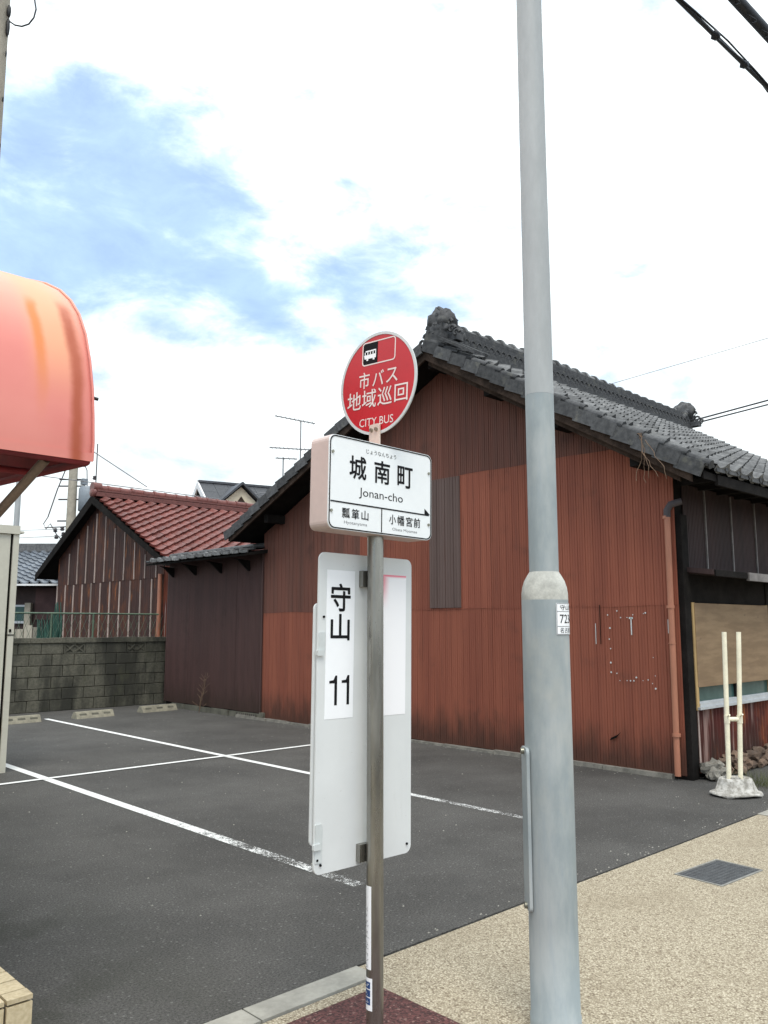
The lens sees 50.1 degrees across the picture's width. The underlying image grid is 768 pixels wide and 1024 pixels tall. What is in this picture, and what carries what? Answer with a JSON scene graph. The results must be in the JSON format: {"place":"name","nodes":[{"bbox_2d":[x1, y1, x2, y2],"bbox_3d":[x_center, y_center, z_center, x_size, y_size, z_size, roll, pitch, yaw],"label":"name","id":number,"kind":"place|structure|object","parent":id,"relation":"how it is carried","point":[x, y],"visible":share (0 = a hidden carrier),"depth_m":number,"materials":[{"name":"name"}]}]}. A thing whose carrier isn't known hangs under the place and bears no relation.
{"place":"outdoors","nodes":[
{"label":"outdoors","id":0,"kind":"place"},
{"bbox_2d":[13,544,57,637],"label":"blue tiled house","id":1,"kind":"structure","parent":0,"point":[37,595],"depth_m":22.36,"materials":[{"name":"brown wood"}]},
{"bbox_2d":[14,605,24,622],"bbox_3d":[-9.947,2.771,22.292,0.670,0.500,0.068,0,-8,0],"label":"window","id":2,"kind":"structure","parent":1,"relation":"in","point":[18,608],"depth_m":22.26,"materials":[{"name":"metal"}]},
{"bbox_2d":[36,602,62,637],"bbox_3d":[-6.663,2.284,16.407,0.504,0.975,0.309,7,-11,-43],"label":"garden net","id":3,"kind":"object","parent":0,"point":[55,627],"visible":0.45,"depth_m":16.44,"materials":[{"name":"green plastic"}]},
{"bbox_2d":[0,703,767,1023],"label":"parking lot","id":4,"kind":"structure","parent":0,"point":[89,934],"depth_m":5.38,"materials":[{"name":"grey asphalt"}]},
{"bbox_2d":[0,524,24,772],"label":"beige shed","id":5,"kind":"structure","parent":4,"relation":"on","point":[9,543],"depth_m":8.61,"materials":[{"name":"paint"}]},
{"bbox_2d":[13,482,20,525],"bbox_3d":[-13.519,1.126,30.131,0.222,9.000,0.222,3,-8,-21],"label":"steel pole","id":6,"kind":"object","parent":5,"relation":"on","point":[16,522],"depth_m":30.21,"materials":[{"name":"grey metal"}]},
{"bbox_2d":[0,967,32,1023],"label":"tiled step","id":7,"kind":"object","parent":4,"relation":"on","point":[16,997],"visible":1,"depth_m":2.90,"materials":[{"name":"tile"}]},
{"bbox_2d":[0,0,36,151],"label":"concrete pole","id":8,"kind":"object","parent":4,"relation":"on","point":[5,12],"visible":1,"depth_m":5.48,"materials":[{"name":"grey concrete"}]},
{"bbox_2d":[8,714,40,724],"bbox_3d":[-5.650,3.219,12.748,0.200,0.105,0.600,-7,-11,43],"label":"wheel stop","id":9,"kind":"object","parent":4,"relation":"on","point":[24,719],"visible":0.86,"depth_m":12.73,"materials":[{"name":"concrete"}]},
{"bbox_2d":[43,444,97,538],"bbox_3d":[-11.466,0.135,30.266,2.138,11.000,0.580,0,-8,1],"label":"utility pole","id":10,"kind":"object","parent":4,"relation":"on","point":[83,495],"visible":0.4,"depth_m":30.20,"materials":[{"name":"concrete"}]},
{"bbox_2d":[20,529,59,537],"bbox_3d":[-24.814,0.444,25.916,27.542,0.818,0.059,3,-8,-18],"label":"service wire","id":11,"kind":"object","parent":10,"relation":"attached to","point":[42,529],"visible":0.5,"depth_m":29.98,"materials":[{"name":"grey metal"}]},
{"bbox_2d":[9,637,165,713],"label":"block wall","id":12,"kind":"structure","parent":4,"relation":"on","point":[60,674],"depth_m":14.94,"materials":[{"name":"grey concrete"}]},
{"bbox_2d":[14,612,165,637],"bbox_3d":[-5.597,2.784,15.563,3.285,1.736,0.031,7,-11,-43],"label":"fence","id":13,"kind":"object","parent":12,"relation":"on","point":[92,614],"visible":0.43,"depth_m":15.65,"materials":[{"name":"metal"}]},
{"bbox_2d":[71,709,113,718],"bbox_3d":[-4.796,3.330,13.554,0.200,0.105,0.660,-7,-11,42],"label":"wheel stop","id":14,"kind":"object","parent":4,"relation":"on","point":[93,714],"visible":1,"depth_m":13.48,"materials":[{"name":"concrete"}]},
{"bbox_2d":[35,482,261,637],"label":"rusty outbuilding","id":15,"kind":"structure","parent":4,"relation":"on","point":[111,542],"depth_m":19.08,"materials":[{"name":"brown metal"}]},
{"bbox_2d":[94,452,146,486],"bbox_3d":[-8.688,-2.407,20.544,5.705,3.640,0.048,0,-8,1],"label":"drop wire","id":16,"kind":"object","parent":15,"relation":"attached to","point":[121,470],"visible":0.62,"depth_m":20.31,"materials":[{"name":"grey metal"}]},
{"bbox_2d":[0,745,309,784],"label":"parking line","id":17,"kind":"object","parent":4,"relation":"on","point":[147,765],"visible":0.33,"depth_m":8.77,"materials":[{"name":"white paint"}]},
{"bbox_2d":[137,703,177,712],"bbox_3d":[-4.001,3.463,14.523,0.200,0.105,0.700,-7,-10,41],"label":"wheel stop","id":18,"kind":"object","parent":4,"relation":"on","point":[156,708],"visible":1,"depth_m":14.44,"materials":[{"name":"concrete"}]},
{"bbox_2d":[6,763,360,886],"bbox_3d":[-2.163,2.459,6.880,0.090,0.001,5.860,7,-11,-43],"label":"parking line","id":19,"kind":"object","parent":4,"relation":"on","point":[120,803],"visible":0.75,"depth_m":6.67,"materials":[{"name":"white paint"}]},
{"bbox_2d":[192,673,208,710],"bbox_3d":[-3.127,3.122,14.206,0.346,0.697,0.178,-6,-10,37],"label":"dead weed","id":20,"kind":"object","parent":4,"relation":"on","point":[201,698],"visible":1,"depth_m":14.22,"materials":[{"name":"brown plant"}]},
{"bbox_2d":[192,480,271,503],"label":"slate roofed house","id":21,"kind":"structure","parent":4,"relation":"on","point":[238,492],"depth_m":25.81,"materials":[{"name":"grey wood"}]},
{"bbox_2d":[43,476,265,498],"bbox_3d":[-7.719,-1.323,23.715,13.751,1.424,0.666,4,-9,-27],"label":"slack wire","id":22,"kind":"object","parent":21,"relation":"on","point":[138,488],"visible":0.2,"depth_m":23.91,"materials":[{"name":"grey metal"}]},
{"bbox_2d":[275,457,296,475],"bbox_3d":[-3.142,-1.081,26.435,0.698,1.362,0.507,-1,-8,8],"label":"roof antenna","id":23,"kind":"object","parent":21,"relation":"on","point":[283,458],"visible":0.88,"depth_m":26.47,"materials":[{"name":"metal"}]},
{"bbox_2d":[269,415,314,458],"bbox_3d":[-2.965,-1.877,26.508,1.465,2.560,0.540,0,-8,0],"label":"roof antenna","id":24,"kind":"object","parent":21,"relation":"on","point":[297,449],"visible":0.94,"depth_m":26.55,"materials":[{"name":"metal"}]},
{"bbox_2d":[46,719,522,818],"bbox_3d":[-2.150,2.866,9.833,0.078,0.001,9.600,7,-11,-43],"label":"parking line","id":25,"kind":"object","parent":4,"relation":"on","point":[305,772],"visible":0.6,"depth_m":9.61,"materials":[{"name":"white paint"}]},
{"bbox_2d":[146,306,767,780],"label":"tin clad house","id":26,"kind":"structure","parent":4,"relation":"on","point":[664,580],"depth_m":9.85,"materials":[{"name":"brown metal"}]},
{"bbox_2d":[636,433,666,481],"bbox_3d":[2.598,-0.551,8.059,0.086,0.512,0.356,4,-9,-27],"label":"dry vine","id":27,"kind":"object","parent":26,"relation":"hanging from","point":[641,436],"visible":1,"depth_m":8.13,"materials":[{"name":"brown plant"}]},
{"bbox_2d":[691,602,767,710],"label":"window","id":28,"kind":"structure","parent":26,"relation":"in","point":[709,621],"depth_m":8.79,"materials":[{"name":"brown wood"}]},
{"bbox_2d":[694,400,767,420],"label":"service cable","id":29,"kind":"object","parent":26,"relation":"attached to","point":[732,409],"visible":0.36,"depth_m":20.52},
{"bbox_2d":[700,404,767,421],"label":"service cable","id":30,"kind":"object","parent":26,"relation":"attached to","point":[735,412],"visible":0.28,"depth_m":20.52,"materials":[{"name":"black rubber"}]},
{"bbox_2d":[699,743,767,781],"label":"rubble base","id":31,"kind":"object","parent":4,"relation":"on","point":[713,769],"visible":0.78,"depth_m":8.48,"materials":[{"name":"stone"}]},
{"bbox_2d":[709,632,762,798],"bbox_3d":[3.135,1.808,7.405,0.472,1.440,0.338,2,-8,-15],"label":"sign stand","id":32,"kind":"object","parent":4,"relation":"on","point":[730,786],"visible":1,"depth_m":7.35,"materials":[{"name":"metal"}]},
{"bbox_2d":[731,767,767,788],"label":"grass tuft","id":33,"kind":"object","parent":4,"relation":"on","point":[760,781],"visible":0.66,"depth_m":7.77,"materials":[{"name":"plant"}]},
{"bbox_3d":[-5.537,0.343,2.924,6.040,3.120,4.500,7,-11,-43],"label":"corner shop","id":34,"kind":"object","parent":4,"relation":"on","visible":0},
{"bbox_2d":[0,271,98,517],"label":"shop awning","id":35,"kind":"object","parent":34,"relation":"attached to","point":[47,414],"visible":1,"depth_m":2.83,"materials":[{"name":"orange fabric"}]},
{"bbox_2d":[0,0,767,543],"label":"sky","id":36,"kind":"structure","parent":0,"point":[229,198],"materials":[{"name":"white"}]},
{"bbox_2d":[13,716,764,949],"bbox_3d":[-2.184,2.792,9.296,5.578,0.007,11.073,7,-11,-43],"label":"grit","id":37,"kind":"object","parent":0,"point":[443,830],"visible":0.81,"depth_m":6.05,"materials":[{"name":"concrete"}]},
{"bbox_2d":[263,815,767,1023],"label":"sidewalk","id":38,"kind":"structure","parent":0,"point":[660,942],"depth_m":3.79,"materials":[{"name":"beige concrete"}]},
{"bbox_2d":[287,988,459,1023],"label":"paved patch","id":39,"kind":"object","parent":38,"relation":"on","point":[398,1009],"depth_m":3.20,"materials":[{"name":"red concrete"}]},
{"bbox_2d":[308,331,431,1023],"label":"bus stop sign","id":40,"kind":"object","parent":39,"relation":"on","point":[374,491],"visible":1,"depth_m":3.00,"materials":[{"name":"silver metal"}]},
{"bbox_2d":[516,0,581,1023],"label":"lamp post","id":41,"kind":"object","parent":38,"relation":"on","point":[550,870],"visible":1,"depth_m":3.19,"materials":[{"name":"metal"}]},
{"bbox_2d":[520,746,532,911],"bbox_3d":[0.545,1.214,3.166,0.024,0.600,0.100,0,-8,-2],"label":"service door","id":42,"kind":"structure","parent":41,"relation":"in","point":[525,756],"depth_m":3.14,"materials":[{"name":"metal"}]},
{"bbox_2d":[674,859,762,886],"bbox_3d":[2.057,2.216,5.045,0.500,0.015,0.310,6,-10,-39],"label":"utility cover","id":43,"kind":"object","parent":38,"relation":"on","point":[718,872],"visible":1,"depth_m":5.04,"materials":[{"name":"metal"}]},
{"bbox_2d":[758,810,767,815],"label":"kerb slab","id":44,"kind":"structure","parent":38,"relation":"on","point":[764,813],"depth_m":6.60,"materials":[{"name":"concrete"}]},
{"bbox_2d":[612,338,767,383],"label":"thin wire","id":45,"kind":"object","parent":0,"point":[690,360],"visible":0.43,"depth_m":20.71,"materials":[{"name":"grey metal"}]},
{"bbox_2d":[675,0,767,92],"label":"cable bundle","id":46,"kind":"object","parent":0,"point":[716,34],"visible":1,"depth_m":6.40,"materials":[{"name":"black rubber"}]},
{"bbox_2d":[728,0,767,42],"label":"thick cable","id":47,"kind":"object","parent":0,"point":[752,17],"visible":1,"depth_m":6.09,"materials":[{"name":"black rubber"}]},
{"bbox_3d":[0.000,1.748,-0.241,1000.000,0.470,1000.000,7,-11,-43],"label":"ground","id":48,"kind":"structure","parent":0,"visible":0},
{"bbox_2d":[204,966,365,1023],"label":"kerb row","id":49,"kind":"object","parent":48,"relation":"on","point":[264,1011],"visible":0.82,"depth_m":3.33,"materials":[{"name":"concrete"}]}
]}

